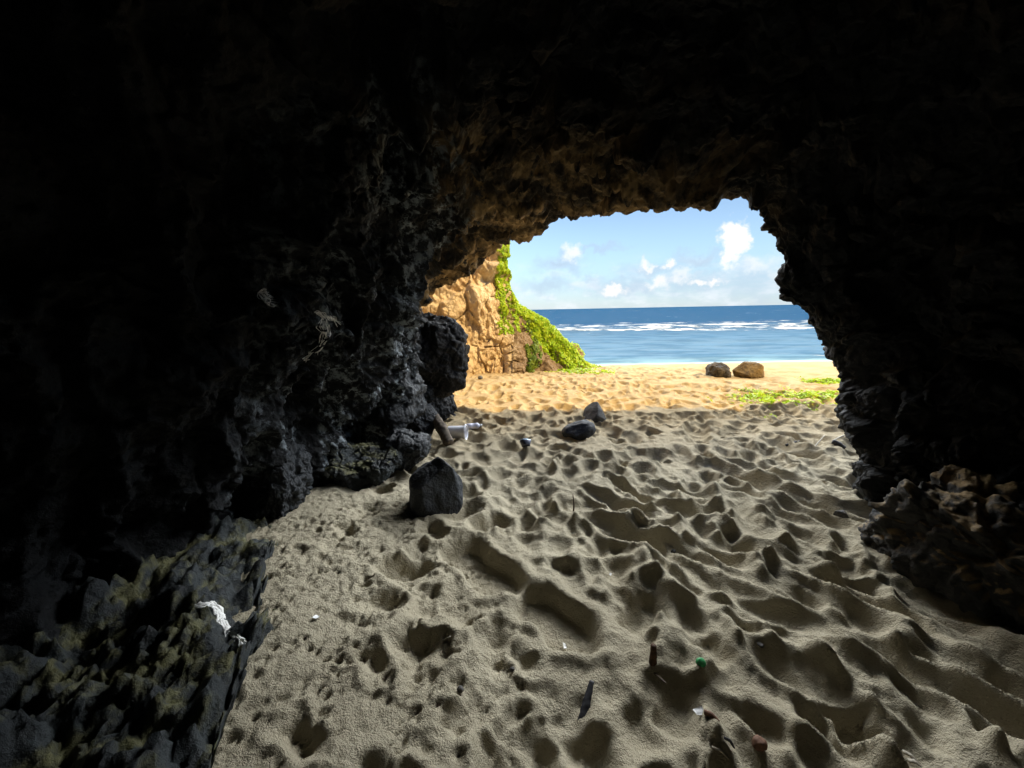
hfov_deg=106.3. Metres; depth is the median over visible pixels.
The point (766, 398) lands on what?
beach creeper
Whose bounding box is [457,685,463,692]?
pebble
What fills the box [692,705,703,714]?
paper scrap
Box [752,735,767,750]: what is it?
pebble
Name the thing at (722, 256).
sky
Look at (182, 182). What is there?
cave
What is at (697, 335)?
sea
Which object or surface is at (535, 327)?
creeper
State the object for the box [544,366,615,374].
cliff foot creeper
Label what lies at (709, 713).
twig
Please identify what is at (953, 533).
rock ledge
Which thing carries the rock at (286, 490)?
on the cave
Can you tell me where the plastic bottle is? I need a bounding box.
[467,423,481,429]
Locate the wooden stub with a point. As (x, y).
(653, 656)
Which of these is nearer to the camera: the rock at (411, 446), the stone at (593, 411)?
the rock at (411, 446)
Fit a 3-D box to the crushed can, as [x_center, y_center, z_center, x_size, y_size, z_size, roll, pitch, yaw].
[0.151,0.658,4.256,0.132,0.075,0.090,9,-32,-25]
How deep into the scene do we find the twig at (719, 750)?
1.36 m
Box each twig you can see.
[426,636,450,653]
[704,709,719,721]
[712,746,728,758]
[724,736,734,748]
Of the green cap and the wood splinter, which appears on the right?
the green cap
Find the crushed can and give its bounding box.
[520,439,530,446]
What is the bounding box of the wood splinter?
[577,680,593,721]
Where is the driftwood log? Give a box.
[432,414,453,445]
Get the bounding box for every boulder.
[366,365,426,432]
[409,457,462,516]
[419,312,469,397]
[705,362,730,377]
[732,361,764,378]
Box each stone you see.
[562,419,595,439]
[583,402,605,422]
[833,510,848,517]
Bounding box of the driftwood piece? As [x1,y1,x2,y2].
[831,440,845,448]
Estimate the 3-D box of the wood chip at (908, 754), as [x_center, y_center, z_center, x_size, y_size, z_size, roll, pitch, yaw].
[1.441,1.346,1.388,0.021,0.014,0.044,-9,14,-37]
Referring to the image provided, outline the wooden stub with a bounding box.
[649,643,656,665]
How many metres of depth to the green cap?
1.64 m
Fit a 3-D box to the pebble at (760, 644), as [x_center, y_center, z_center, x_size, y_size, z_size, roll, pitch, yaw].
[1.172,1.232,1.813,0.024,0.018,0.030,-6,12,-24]
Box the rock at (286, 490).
[240,439,313,520]
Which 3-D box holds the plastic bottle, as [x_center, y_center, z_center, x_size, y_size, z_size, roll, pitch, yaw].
[-0.503,0.559,5.102,0.214,0.082,0.082,-4,11,-13]
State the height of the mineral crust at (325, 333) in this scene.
0.340 m
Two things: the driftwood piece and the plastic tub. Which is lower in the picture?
the driftwood piece
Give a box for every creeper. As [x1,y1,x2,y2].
[494,242,602,368]
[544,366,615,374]
[705,376,839,417]
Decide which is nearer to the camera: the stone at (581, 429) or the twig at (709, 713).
the twig at (709, 713)
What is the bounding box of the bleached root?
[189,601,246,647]
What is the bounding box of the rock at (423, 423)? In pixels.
[407,403,437,435]
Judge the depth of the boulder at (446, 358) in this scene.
4.94 m
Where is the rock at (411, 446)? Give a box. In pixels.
[382,428,431,470]
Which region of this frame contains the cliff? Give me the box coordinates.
[422,246,598,374]
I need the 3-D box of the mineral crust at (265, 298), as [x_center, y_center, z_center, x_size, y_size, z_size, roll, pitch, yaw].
[-1.345,-0.477,2.128,0.084,0.111,0.107,4,12,23]
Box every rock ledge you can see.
[0,515,277,767]
[857,461,1023,634]
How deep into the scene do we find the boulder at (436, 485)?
2.85 m
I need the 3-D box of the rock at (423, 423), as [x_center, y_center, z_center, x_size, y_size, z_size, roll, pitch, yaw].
[-1.133,0.433,4.667,0.442,0.430,0.455,20,4,-20]
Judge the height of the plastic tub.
0.194 m
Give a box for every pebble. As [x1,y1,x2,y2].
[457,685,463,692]
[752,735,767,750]
[757,642,763,647]
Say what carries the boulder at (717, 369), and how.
on the sand
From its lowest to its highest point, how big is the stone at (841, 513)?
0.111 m
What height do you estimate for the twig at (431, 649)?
0.075 m
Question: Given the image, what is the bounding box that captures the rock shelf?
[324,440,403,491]
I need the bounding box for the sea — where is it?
[532,305,831,364]
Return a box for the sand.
[212,361,1023,767]
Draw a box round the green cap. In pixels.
[696,657,705,666]
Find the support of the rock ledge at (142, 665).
on the sand
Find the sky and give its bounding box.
[507,196,792,309]
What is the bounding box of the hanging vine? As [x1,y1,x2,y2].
[525,319,542,372]
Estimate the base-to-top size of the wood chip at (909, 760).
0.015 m
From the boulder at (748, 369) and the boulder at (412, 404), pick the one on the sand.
the boulder at (748, 369)
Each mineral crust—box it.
[257,288,282,306]
[302,311,342,361]
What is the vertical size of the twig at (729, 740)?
0.034 m
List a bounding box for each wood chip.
[902,749,918,762]
[906,758,921,767]
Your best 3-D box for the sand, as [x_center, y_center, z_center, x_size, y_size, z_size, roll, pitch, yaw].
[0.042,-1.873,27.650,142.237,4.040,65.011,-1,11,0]
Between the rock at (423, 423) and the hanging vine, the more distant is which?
the hanging vine
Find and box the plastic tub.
[447,424,467,439]
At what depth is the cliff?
9.82 m
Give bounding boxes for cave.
[0,0,1023,648]
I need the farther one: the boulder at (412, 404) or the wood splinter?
the boulder at (412, 404)
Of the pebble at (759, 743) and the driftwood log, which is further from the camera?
the driftwood log
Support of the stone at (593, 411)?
on the sand

